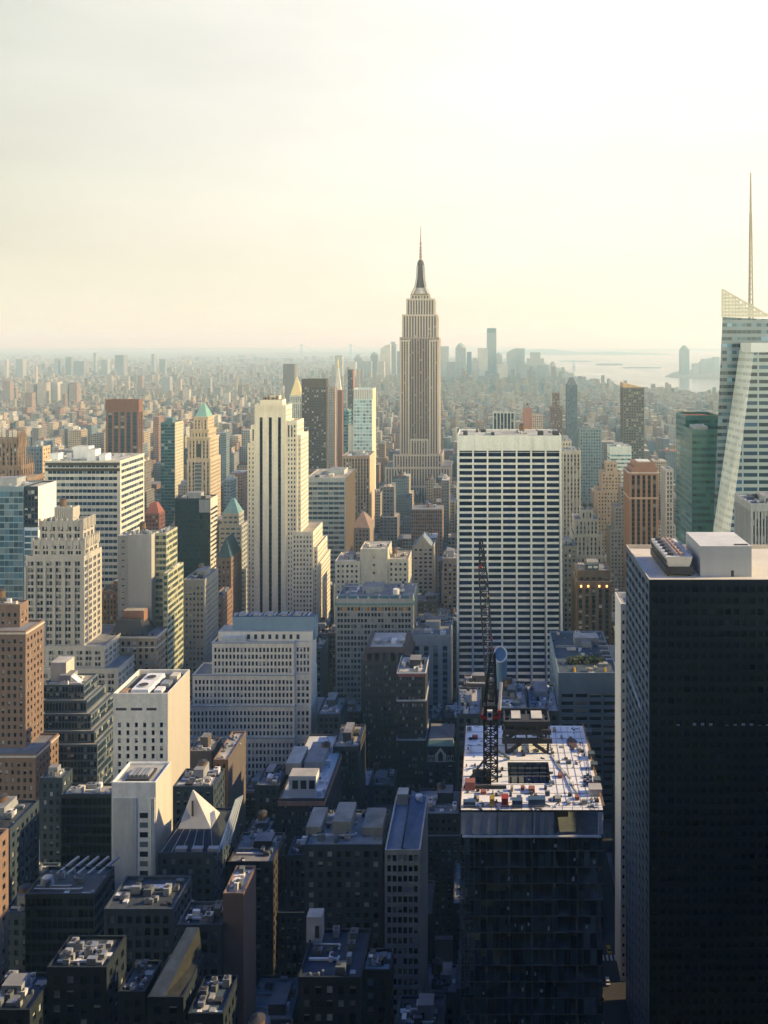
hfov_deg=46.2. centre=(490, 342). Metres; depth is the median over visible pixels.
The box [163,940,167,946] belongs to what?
window
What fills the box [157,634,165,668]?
window
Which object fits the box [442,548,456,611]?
office block
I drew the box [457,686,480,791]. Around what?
block
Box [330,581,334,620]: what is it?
city block
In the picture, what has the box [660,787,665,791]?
window
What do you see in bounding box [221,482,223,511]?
city block
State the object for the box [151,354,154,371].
office tower
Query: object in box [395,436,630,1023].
road
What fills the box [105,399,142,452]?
striped tower
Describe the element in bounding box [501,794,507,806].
generator
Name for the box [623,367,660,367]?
island
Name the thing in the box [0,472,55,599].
glass tower
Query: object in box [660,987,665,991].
window
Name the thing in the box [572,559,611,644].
ornate tower
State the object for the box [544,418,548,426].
city block
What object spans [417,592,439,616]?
city block
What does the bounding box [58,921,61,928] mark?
window
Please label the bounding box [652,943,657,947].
window
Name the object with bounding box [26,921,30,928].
window
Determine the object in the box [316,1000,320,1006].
window
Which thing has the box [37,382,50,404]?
office tower
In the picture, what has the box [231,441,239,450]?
city block
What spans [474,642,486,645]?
window
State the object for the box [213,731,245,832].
loft building
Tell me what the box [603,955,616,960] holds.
road markings
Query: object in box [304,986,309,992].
window
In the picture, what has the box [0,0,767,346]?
sky
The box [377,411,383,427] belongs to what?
city block
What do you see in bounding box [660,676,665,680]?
window
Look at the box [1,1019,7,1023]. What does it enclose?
window
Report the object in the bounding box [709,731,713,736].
window
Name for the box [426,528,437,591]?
city block
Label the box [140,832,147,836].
window
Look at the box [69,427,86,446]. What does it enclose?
city block
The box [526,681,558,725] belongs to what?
block
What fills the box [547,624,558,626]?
window
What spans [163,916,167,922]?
window
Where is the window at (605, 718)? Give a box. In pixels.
[604,717,614,719]
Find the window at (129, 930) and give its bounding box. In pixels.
[127,928,131,934]
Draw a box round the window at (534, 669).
[533,668,544,671]
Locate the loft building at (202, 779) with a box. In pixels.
[173,759,224,828]
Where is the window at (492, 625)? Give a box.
[489,624,500,626]
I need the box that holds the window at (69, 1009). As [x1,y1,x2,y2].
[67,1007,72,1011]
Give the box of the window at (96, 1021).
[94,1019,99,1023]
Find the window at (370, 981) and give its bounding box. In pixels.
[368,979,372,985]
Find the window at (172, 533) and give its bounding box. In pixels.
[122,530,176,611]
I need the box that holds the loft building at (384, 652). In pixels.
[361,632,414,768]
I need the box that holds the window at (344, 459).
[344,459,367,518]
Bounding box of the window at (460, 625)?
[459,624,471,626]
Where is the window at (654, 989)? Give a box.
[652,987,657,991]
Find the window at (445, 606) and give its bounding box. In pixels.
[444,601,455,611]
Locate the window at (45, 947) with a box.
[26,903,61,971]
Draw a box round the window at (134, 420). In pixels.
[127,412,139,452]
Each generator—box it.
[490,794,494,806]
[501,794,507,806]
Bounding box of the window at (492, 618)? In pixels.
[488,617,500,620]
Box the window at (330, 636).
[330,636,334,690]
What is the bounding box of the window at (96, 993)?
[94,991,99,997]
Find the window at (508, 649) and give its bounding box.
[506,648,515,651]
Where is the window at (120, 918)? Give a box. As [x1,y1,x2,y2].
[118,916,122,922]
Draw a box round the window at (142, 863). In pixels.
[140,861,147,865]
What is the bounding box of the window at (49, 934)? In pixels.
[47,932,51,939]
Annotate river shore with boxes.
[665,369,719,379]
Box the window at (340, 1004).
[338,1002,343,1006]
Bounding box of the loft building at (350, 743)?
[333,722,365,808]
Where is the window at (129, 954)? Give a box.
[127,952,131,958]
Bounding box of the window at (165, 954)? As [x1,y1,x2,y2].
[163,952,167,958]
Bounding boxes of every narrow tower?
[385,788,427,1013]
[396,655,429,794]
[412,531,435,591]
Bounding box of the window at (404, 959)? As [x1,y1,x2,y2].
[394,958,417,1013]
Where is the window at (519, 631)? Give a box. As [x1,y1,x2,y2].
[518,630,529,632]
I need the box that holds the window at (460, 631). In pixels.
[459,630,471,632]
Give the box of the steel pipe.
[564,774,573,792]
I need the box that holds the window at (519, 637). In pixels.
[518,636,529,638]
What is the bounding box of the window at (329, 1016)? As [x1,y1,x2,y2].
[327,1014,331,1020]
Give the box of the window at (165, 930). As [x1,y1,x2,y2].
[163,928,167,934]
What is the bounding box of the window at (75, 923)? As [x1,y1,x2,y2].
[73,921,77,928]
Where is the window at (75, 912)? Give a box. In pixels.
[73,910,77,916]
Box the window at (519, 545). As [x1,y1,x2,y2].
[518,544,529,547]
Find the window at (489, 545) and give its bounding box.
[488,544,500,547]
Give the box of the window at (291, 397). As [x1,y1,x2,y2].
[291,397,300,417]
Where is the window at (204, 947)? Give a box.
[202,945,206,951]
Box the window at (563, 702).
[562,701,572,704]
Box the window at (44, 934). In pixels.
[42,932,46,939]
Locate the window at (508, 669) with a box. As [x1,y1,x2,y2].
[507,668,515,671]
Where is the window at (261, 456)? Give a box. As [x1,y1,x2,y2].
[249,425,315,612]
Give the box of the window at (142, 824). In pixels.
[140,822,147,827]
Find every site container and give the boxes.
[465,778,474,790]
[512,797,522,808]
[528,796,545,806]
[588,783,601,795]
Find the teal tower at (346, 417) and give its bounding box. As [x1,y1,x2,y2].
[343,408,350,454]
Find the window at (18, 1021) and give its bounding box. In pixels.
[16,1019,22,1023]
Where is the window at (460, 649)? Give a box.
[459,648,471,651]
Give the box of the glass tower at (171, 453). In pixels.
[161,417,182,526]
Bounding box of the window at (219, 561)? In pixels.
[219,561,228,589]
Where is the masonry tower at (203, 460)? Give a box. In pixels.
[186,403,220,515]
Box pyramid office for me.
[219,498,246,612]
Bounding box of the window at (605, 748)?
[604,747,614,749]
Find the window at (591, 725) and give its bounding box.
[590,724,600,727]
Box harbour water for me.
[449,351,720,393]
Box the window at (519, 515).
[518,514,529,516]
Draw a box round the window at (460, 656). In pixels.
[459,655,471,658]
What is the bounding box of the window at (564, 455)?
[564,455,578,533]
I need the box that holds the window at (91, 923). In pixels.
[89,921,93,928]
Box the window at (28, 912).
[26,910,30,916]
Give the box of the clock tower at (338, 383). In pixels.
[335,360,341,389]
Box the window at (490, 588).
[489,587,500,590]
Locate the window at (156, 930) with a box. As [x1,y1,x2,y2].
[154,928,158,934]
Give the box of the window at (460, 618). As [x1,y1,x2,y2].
[459,617,471,620]
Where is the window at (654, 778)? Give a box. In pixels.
[652,776,657,780]
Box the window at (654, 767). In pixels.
[652,765,657,769]
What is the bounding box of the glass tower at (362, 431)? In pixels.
[348,388,375,488]
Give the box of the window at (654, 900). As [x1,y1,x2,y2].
[652,898,657,902]
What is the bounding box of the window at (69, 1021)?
[67,1019,72,1023]
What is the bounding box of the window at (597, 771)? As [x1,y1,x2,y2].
[594,770,614,818]
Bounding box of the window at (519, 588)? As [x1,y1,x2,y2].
[518,587,529,590]
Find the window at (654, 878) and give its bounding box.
[652,876,657,880]
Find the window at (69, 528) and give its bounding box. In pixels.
[28,518,122,689]
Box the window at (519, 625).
[518,624,529,626]
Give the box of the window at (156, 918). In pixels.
[154,916,158,922]
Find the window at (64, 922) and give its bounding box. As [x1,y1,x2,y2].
[63,921,66,928]
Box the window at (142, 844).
[140,842,147,846]
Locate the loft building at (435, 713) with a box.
[429,704,443,726]
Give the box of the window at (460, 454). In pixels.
[459,453,558,620]
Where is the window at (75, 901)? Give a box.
[73,899,77,905]
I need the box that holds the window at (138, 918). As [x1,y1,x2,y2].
[136,916,140,922]
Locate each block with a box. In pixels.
[0,412,8,420]
[0,420,7,427]
[0,428,5,436]
[0,793,38,902]
[0,970,46,1023]
[6,427,16,436]
[8,411,17,420]
[9,883,31,971]
[16,420,23,426]
[18,414,27,419]
[19,426,30,436]
[22,407,31,413]
[25,856,118,971]
[26,421,36,435]
[27,436,31,445]
[27,441,49,480]
[32,425,45,444]
[36,413,44,421]
[38,422,46,431]
[38,437,53,452]
[39,861,59,876]
[40,764,72,861]
[47,415,53,422]
[47,422,58,437]
[47,935,125,1023]
[51,436,60,443]
[54,443,63,451]
[55,408,63,418]
[58,420,66,425]
[59,414,67,419]
[59,428,67,444]
[60,782,111,865]
[64,423,72,427]
[64,447,72,473]
[68,426,77,439]
[69,412,76,422]
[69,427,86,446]
[78,421,86,426]
[79,415,87,420]
[79,423,96,444]
[87,410,92,416]
[90,417,96,422]
[90,430,104,452]
[97,424,104,428]
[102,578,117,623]
[104,876,190,976]
[112,762,170,892]
[113,669,189,831]
[118,959,161,1023]
[143,431,149,458]
[143,443,146,456]
[144,455,154,512]
[145,421,152,432]
[147,402,152,409]
[147,927,202,1023]
[151,481,160,493]
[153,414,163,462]
[153,462,160,480]
[155,491,160,500]
[163,562,182,668]
[165,409,170,415]
[171,409,176,415]
[173,403,180,408]
[177,409,183,417]
[177,900,222,977]
[178,481,186,496]
[183,426,189,436]
[183,450,185,464]
[183,563,217,701]
[185,411,191,418]
[188,975,238,1023]
[209,406,214,411]
[214,414,220,422]
[216,429,230,481]
[216,534,241,613]
[218,587,232,630]
[219,422,224,431]
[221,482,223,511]
[223,865,255,1023]
[224,475,236,509]
[227,423,231,434]
[228,408,233,415]
[228,830,285,983]
[230,470,246,516]
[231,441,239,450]
[231,451,238,471]
[232,423,239,434]
[232,434,241,446]
[235,414,242,425]
[237,462,246,469]
[239,427,250,463]
[239,825,241,838]
[245,407,250,413]
[246,772,262,826]
[247,810,274,831]
[248,1012,293,1023]
[256,764,287,831]
[256,975,297,1023]
[278,836,306,974]
[298,908,370,1023]
[304,802,389,955]
[316,636,327,696]
[318,617,334,637]
[328,624,335,691]
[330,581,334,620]
[332,581,417,698]
[335,541,411,623]
[347,699,360,723]
[354,511,374,551]
[364,948,393,1023]
[366,768,373,808]
[373,762,397,803]
[375,489,381,533]
[375,533,379,540]
[376,431,381,446]
[376,461,380,488]
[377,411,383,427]
[377,440,387,482]
[380,482,399,546]
[384,427,390,435]
[387,441,393,457]
[388,417,391,431]
[389,434,394,447]
[389,449,395,461]
[392,422,398,437]
[393,471,410,520]
[396,432,399,448]
[396,993,445,1023]
[399,535,410,549]
[402,471,413,508]
[402,516,410,533]
[411,503,443,555]
[412,616,453,704]
[414,489,420,501]
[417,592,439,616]
[418,613,435,616]
[418,782,461,935]
[424,498,432,504]
[426,474,435,499]
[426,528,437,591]
[426,957,457,1023]
[428,880,434,964]
[433,481,441,503]
[436,497,455,532]
[436,603,449,616]
[438,473,443,485]
[438,556,442,603]
[441,428,443,449]
[442,474,449,544]
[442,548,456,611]
[443,411,447,418]
[443,533,456,552]
[444,400,447,407]
[446,422,449,434]
[446,449,453,459]
[447,437,450,448]
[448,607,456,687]
[450,417,455,432]
[450,482,456,499]
[452,404,454,415]
[453,426,456,448]
[453,450,456,476]
[453,860,460,963]
[455,409,459,420]
[455,685,463,702]
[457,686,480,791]
[457,939,460,1023]
[460,416,465,422]
[464,672,495,725]
[470,421,474,426]
[476,420,483,428]
[478,410,482,419]
[483,409,487,425]
[493,408,514,428]
[497,677,527,725]
[512,400,515,408]
[515,421,520,428]
[519,401,522,410]
[523,403,531,428]
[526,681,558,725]
[532,414,542,428]
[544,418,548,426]
[546,399,550,406]
[550,631,614,821]
[561,435,571,447]
[562,536,576,630]
[588,400,590,410]
[590,411,594,423]
[591,483,598,512]
[598,408,602,415]
[602,430,607,439]
[602,438,614,460]
[603,414,606,423]
[604,426,610,436]
[610,417,615,431]
[611,432,614,440]
[612,589,622,611]
[612,775,614,869]
[616,425,619,437]
[617,414,619,424]
[644,408,648,422]
[644,449,649,458]
[645,425,652,439]
[646,434,651,439]
[646,440,654,454]
[650,416,656,424]
[651,458,666,508]
[653,420,657,436]
[655,427,661,437]
[656,400,661,408]
[656,436,660,457]
[658,521,675,537]
[659,420,663,436]
[659,436,668,458]
[662,448,675,484]
[665,424,669,433]
[667,415,671,424]
[669,425,674,443]
[672,409,676,416]
[673,495,675,516]
[695,400,701,409]
[734,492,767,544]
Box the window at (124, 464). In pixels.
[48,457,142,586]
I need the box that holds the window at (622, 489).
[612,489,622,590]
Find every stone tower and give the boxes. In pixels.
[24,497,134,704]
[247,386,329,620]
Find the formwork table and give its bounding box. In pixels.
[502,708,551,753]
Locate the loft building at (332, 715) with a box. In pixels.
[317,692,346,733]
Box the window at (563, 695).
[562,694,572,696]
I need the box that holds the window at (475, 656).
[474,655,486,658]
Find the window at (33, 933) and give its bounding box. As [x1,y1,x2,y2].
[32,932,35,939]
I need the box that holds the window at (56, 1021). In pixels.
[54,1019,59,1023]
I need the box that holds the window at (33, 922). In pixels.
[32,921,35,928]
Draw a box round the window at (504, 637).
[503,636,515,638]
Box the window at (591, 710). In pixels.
[590,709,600,712]
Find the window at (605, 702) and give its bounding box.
[604,701,614,704]
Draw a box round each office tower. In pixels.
[3,381,13,401]
[4,360,8,378]
[16,359,25,375]
[25,392,35,412]
[26,384,36,402]
[35,366,37,383]
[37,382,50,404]
[51,381,61,402]
[54,358,59,374]
[60,384,68,402]
[65,357,73,374]
[69,382,79,403]
[73,361,88,375]
[94,353,96,372]
[101,360,109,374]
[107,375,112,392]
[115,355,126,375]
[125,376,129,393]
[137,375,143,393]
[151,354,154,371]
[159,359,166,374]
[163,377,172,393]
[176,379,181,395]
[183,389,190,401]
[205,377,211,394]
[213,387,222,399]
[223,392,230,403]
[283,364,296,402]
[288,376,301,417]
[302,379,328,468]
[335,355,343,375]
[342,450,374,519]
[346,362,356,376]
[354,354,362,368]
[361,361,371,377]
[370,352,377,375]
[377,361,384,378]
[380,344,390,375]
[391,342,396,374]
[397,351,399,372]
[441,346,448,375]
[447,362,455,379]
[455,343,465,376]
[456,424,562,692]
[467,352,471,372]
[471,358,478,378]
[478,348,487,375]
[487,325,495,375]
[496,352,501,379]
[498,365,507,379]
[507,348,516,375]
[517,348,524,363]
[517,364,528,377]
[527,352,543,378]
[538,365,548,381]
[550,361,554,374]
[562,446,580,538]
[626,532,767,1023]
[679,345,688,373]
[692,363,699,373]
[699,359,707,373]
[706,358,712,372]
[712,357,719,372]
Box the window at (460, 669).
[459,668,471,671]
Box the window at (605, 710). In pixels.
[604,709,614,712]
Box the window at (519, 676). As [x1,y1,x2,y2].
[518,675,530,678]
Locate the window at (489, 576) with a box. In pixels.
[488,575,500,577]
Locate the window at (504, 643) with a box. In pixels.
[503,642,515,645]
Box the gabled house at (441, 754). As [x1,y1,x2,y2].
[426,723,456,787]
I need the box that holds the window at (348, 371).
[348,371,352,421]
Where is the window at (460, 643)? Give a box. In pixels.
[459,642,471,645]
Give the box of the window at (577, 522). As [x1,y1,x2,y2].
[575,522,603,561]
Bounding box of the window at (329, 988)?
[327,986,331,992]
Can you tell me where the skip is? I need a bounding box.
[463,799,475,807]
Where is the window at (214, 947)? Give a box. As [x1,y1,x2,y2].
[212,945,216,951]
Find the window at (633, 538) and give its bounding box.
[632,537,654,544]
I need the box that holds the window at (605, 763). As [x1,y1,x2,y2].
[604,762,614,765]
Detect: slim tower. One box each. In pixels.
[328,387,336,468]
[337,390,342,466]
[348,370,353,422]
[566,377,576,447]
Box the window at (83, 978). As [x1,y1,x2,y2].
[81,976,86,982]
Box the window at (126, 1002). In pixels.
[124,1000,128,1006]
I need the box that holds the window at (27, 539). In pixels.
[25,537,30,541]
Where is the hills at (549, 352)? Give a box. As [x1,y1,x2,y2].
[496,349,671,354]
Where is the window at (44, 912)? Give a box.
[42,910,46,916]
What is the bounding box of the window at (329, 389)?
[329,389,333,467]
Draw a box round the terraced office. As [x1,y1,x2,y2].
[43,656,115,782]
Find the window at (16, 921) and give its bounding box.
[9,920,24,964]
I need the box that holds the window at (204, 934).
[202,932,206,938]
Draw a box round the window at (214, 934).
[212,932,216,938]
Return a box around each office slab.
[45,445,143,588]
[308,467,355,580]
[607,442,630,483]
[661,466,672,537]
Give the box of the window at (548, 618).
[547,617,558,620]
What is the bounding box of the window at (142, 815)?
[140,813,147,817]
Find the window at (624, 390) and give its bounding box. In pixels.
[624,390,642,458]
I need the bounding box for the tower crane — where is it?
[464,538,509,788]
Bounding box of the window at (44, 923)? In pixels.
[42,921,46,928]
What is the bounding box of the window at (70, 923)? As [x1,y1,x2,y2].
[68,921,72,928]
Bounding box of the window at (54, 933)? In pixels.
[53,932,56,939]
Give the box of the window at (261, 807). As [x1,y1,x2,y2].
[260,806,274,817]
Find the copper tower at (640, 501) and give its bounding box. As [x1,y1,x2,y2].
[623,459,658,591]
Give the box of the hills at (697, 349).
[627,348,720,350]
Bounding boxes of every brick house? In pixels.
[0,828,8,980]
[144,502,164,529]
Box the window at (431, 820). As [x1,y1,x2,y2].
[430,819,461,931]
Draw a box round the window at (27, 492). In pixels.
[0,490,37,599]
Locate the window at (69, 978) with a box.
[67,976,72,982]
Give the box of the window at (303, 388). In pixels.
[303,388,324,467]
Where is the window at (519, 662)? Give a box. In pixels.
[518,661,529,664]
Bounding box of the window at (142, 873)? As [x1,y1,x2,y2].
[140,871,147,875]
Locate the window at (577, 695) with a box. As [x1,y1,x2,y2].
[576,694,586,696]
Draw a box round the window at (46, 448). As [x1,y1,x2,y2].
[29,448,48,472]
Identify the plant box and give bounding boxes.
[585,729,591,736]
[588,751,594,758]
[590,761,597,769]
[593,776,600,782]
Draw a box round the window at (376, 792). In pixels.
[375,791,390,801]
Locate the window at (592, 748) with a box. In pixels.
[590,747,600,749]
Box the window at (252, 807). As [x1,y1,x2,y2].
[246,800,254,823]
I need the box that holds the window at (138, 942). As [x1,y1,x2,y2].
[136,940,140,946]
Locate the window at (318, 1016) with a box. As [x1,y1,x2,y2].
[316,1014,320,1020]
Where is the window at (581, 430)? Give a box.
[581,430,599,505]
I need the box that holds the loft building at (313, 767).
[278,734,341,891]
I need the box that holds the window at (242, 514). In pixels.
[239,514,245,610]
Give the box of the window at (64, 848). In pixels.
[62,798,111,865]
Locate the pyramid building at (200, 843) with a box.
[158,790,242,900]
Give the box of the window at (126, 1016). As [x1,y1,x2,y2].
[124,1014,128,1020]
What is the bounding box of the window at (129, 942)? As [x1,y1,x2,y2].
[127,940,131,946]
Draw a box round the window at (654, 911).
[652,909,657,913]
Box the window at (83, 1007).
[81,1005,86,1011]
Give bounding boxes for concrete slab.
[118,521,176,624]
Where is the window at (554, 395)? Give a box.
[551,395,561,438]
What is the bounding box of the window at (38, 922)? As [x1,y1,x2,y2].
[37,921,40,928]
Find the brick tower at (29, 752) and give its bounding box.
[0,588,59,838]
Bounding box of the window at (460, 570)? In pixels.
[459,569,471,571]
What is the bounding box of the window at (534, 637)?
[533,636,544,638]
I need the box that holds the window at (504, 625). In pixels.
[503,624,515,626]
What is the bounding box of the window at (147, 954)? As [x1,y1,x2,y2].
[145,952,149,958]
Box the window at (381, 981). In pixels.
[379,979,384,985]
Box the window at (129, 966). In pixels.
[127,964,163,970]
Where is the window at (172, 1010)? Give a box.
[170,1008,176,1012]
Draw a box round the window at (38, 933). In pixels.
[37,932,40,939]
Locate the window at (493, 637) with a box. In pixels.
[488,636,500,638]
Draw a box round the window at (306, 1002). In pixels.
[304,1000,309,1006]
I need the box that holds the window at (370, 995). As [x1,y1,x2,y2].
[368,993,372,998]
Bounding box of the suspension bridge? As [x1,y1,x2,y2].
[279,344,371,356]
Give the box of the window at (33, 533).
[31,531,37,535]
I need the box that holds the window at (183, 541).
[175,501,216,579]
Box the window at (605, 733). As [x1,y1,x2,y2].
[604,732,614,734]
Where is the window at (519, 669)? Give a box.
[518,668,529,671]
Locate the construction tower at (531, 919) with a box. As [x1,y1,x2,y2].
[460,725,603,1023]
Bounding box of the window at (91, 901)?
[89,899,93,905]
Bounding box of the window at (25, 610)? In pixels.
[12,610,37,797]
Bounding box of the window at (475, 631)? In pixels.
[474,630,486,632]
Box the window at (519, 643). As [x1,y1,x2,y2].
[518,642,529,645]
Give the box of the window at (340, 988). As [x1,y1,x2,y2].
[338,986,343,992]
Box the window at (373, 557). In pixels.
[337,557,374,592]
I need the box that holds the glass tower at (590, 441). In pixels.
[578,423,601,505]
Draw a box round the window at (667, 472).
[667,472,671,537]
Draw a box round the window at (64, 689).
[44,676,112,782]
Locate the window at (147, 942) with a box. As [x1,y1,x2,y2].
[145,940,149,946]
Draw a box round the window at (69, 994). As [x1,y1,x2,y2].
[67,992,72,997]
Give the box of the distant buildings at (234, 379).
[0,355,718,1023]
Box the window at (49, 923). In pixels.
[47,921,51,928]
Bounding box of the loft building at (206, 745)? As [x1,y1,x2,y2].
[190,732,220,767]
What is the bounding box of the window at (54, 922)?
[53,921,56,928]
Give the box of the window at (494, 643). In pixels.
[488,642,500,645]
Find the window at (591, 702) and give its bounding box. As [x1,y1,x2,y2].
[590,701,600,704]
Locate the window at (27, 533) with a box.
[25,531,30,535]
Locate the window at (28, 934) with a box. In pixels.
[26,932,30,939]
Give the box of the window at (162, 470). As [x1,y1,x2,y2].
[161,423,182,525]
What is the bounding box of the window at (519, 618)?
[518,617,529,620]
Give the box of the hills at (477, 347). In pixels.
[272,346,554,348]
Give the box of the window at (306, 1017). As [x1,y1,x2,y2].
[304,1015,309,1020]
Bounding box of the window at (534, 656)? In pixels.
[533,655,544,658]
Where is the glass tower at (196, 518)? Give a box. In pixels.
[175,491,217,579]
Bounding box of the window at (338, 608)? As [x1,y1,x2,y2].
[337,607,410,697]
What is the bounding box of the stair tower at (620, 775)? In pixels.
[615,582,625,980]
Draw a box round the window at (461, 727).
[460,726,463,789]
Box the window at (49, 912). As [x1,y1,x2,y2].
[47,910,51,916]
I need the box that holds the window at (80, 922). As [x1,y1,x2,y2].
[79,921,82,928]
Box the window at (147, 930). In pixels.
[145,928,149,934]
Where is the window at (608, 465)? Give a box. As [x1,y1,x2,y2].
[599,465,619,551]
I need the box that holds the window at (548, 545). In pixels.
[547,544,558,547]
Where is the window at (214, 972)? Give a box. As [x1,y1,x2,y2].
[203,970,216,975]
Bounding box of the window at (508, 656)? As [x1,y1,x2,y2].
[507,655,515,658]
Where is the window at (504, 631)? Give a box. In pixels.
[503,630,515,632]
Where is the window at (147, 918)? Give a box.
[145,916,149,922]
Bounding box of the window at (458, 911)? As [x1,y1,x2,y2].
[457,910,459,959]
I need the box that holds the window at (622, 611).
[622,611,623,916]
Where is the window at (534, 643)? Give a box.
[533,642,544,645]
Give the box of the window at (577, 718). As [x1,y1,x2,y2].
[576,717,586,719]
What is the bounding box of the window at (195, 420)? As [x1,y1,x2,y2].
[189,420,208,494]
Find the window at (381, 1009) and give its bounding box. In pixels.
[379,1007,384,1012]
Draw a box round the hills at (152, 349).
[0,348,296,349]
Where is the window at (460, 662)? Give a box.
[459,661,471,664]
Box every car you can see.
[605,977,610,985]
[606,945,611,953]
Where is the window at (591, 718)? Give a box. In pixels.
[590,717,600,719]
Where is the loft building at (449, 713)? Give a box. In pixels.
[442,703,456,726]
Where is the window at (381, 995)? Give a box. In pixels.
[379,993,384,998]
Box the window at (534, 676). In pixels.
[533,675,544,678]
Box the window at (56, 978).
[54,976,59,982]
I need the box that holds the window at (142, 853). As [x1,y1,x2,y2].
[140,851,147,856]
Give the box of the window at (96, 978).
[94,976,99,982]
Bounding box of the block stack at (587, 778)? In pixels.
[583,773,591,786]
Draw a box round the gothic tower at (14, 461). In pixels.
[0,428,43,480]
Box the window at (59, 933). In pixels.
[58,932,61,939]
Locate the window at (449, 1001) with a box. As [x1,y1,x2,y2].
[447,999,451,1023]
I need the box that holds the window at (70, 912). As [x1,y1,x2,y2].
[68,910,72,916]
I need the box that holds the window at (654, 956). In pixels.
[652,954,657,958]
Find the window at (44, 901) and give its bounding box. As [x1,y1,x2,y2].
[42,899,46,905]
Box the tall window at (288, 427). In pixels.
[253,427,291,438]
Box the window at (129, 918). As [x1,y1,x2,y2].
[127,916,131,922]
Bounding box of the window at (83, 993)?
[81,991,86,997]
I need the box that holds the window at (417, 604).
[417,604,435,614]
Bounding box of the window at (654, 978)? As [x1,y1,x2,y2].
[652,976,657,980]
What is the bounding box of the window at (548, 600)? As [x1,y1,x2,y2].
[547,599,558,602]
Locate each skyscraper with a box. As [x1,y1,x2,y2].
[379,226,456,508]
[713,173,767,531]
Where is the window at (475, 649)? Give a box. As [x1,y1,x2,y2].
[474,648,486,651]
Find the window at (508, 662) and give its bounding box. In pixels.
[507,661,515,664]
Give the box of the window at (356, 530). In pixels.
[356,530,367,551]
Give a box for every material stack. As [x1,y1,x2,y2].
[472,734,477,738]
[481,789,485,794]
[529,785,534,792]
[545,790,549,795]
[555,794,560,801]
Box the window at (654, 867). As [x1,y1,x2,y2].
[652,865,657,869]
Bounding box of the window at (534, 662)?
[533,661,544,664]
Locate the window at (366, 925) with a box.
[328,923,377,947]
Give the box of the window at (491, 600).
[490,599,500,602]
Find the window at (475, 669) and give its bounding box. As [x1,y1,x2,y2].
[474,668,486,671]
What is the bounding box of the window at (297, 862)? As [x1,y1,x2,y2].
[281,861,303,974]
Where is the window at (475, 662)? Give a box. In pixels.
[474,661,486,664]
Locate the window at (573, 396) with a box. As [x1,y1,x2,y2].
[568,386,576,447]
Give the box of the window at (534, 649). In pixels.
[533,648,544,651]
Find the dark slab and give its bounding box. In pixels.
[620,382,643,458]
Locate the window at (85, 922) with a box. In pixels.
[84,921,87,928]
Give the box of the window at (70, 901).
[68,899,72,905]
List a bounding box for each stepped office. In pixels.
[190,611,317,784]
[570,503,606,562]
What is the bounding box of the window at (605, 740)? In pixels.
[604,739,614,742]
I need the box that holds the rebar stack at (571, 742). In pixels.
[567,736,576,747]
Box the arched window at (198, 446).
[196,443,200,456]
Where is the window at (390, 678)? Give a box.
[363,666,397,768]
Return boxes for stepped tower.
[550,393,561,438]
[594,460,621,553]
[606,484,622,590]
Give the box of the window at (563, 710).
[562,709,572,712]
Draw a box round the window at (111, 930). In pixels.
[109,928,113,934]
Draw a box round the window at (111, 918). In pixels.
[109,916,113,922]
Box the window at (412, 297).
[381,297,448,501]
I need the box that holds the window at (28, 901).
[26,899,30,905]
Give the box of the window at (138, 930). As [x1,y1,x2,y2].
[136,928,140,934]
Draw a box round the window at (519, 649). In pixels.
[518,648,529,651]
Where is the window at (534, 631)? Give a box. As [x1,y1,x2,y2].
[533,630,544,632]
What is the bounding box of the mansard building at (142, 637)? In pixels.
[110,607,166,672]
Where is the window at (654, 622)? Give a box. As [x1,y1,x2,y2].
[652,620,657,624]
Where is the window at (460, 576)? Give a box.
[459,575,471,577]
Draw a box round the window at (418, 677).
[403,677,422,793]
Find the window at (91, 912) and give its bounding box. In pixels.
[89,910,93,916]
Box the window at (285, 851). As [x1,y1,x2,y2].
[285,851,286,891]
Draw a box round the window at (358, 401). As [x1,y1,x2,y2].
[354,400,371,450]
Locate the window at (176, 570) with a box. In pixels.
[166,565,182,668]
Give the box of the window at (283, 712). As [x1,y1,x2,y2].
[190,647,308,774]
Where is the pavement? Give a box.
[246,438,618,963]
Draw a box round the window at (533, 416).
[533,416,539,428]
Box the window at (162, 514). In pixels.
[146,514,162,529]
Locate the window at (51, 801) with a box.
[44,800,58,861]
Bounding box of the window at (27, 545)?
[25,543,30,548]
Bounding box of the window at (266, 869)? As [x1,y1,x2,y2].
[232,847,281,977]
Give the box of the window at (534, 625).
[533,624,544,626]
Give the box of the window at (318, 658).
[317,652,319,696]
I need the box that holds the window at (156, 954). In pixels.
[154,952,158,958]
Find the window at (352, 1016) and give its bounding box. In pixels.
[350,1014,354,1020]
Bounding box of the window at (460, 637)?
[459,636,471,638]
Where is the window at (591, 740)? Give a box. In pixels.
[590,739,600,742]
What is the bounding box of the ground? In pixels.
[0,347,720,415]
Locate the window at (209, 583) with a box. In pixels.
[190,583,209,701]
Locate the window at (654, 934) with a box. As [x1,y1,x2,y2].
[652,932,657,936]
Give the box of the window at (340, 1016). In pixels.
[338,1014,343,1020]
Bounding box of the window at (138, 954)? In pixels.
[136,952,140,958]
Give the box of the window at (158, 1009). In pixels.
[155,1006,161,1012]
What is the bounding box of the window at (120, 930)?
[118,928,122,934]
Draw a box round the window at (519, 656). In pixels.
[518,655,529,658]
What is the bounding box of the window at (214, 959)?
[212,957,216,963]
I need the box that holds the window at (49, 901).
[47,899,51,905]
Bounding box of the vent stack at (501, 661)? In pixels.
[494,646,506,690]
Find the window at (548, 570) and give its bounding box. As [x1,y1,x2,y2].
[547,569,558,571]
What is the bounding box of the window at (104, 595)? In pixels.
[104,595,117,623]
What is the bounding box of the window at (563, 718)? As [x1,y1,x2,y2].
[562,717,572,719]
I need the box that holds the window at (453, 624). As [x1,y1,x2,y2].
[453,624,456,685]
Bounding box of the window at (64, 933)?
[63,932,66,939]
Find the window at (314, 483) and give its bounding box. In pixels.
[308,482,343,577]
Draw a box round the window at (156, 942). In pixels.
[154,940,158,946]

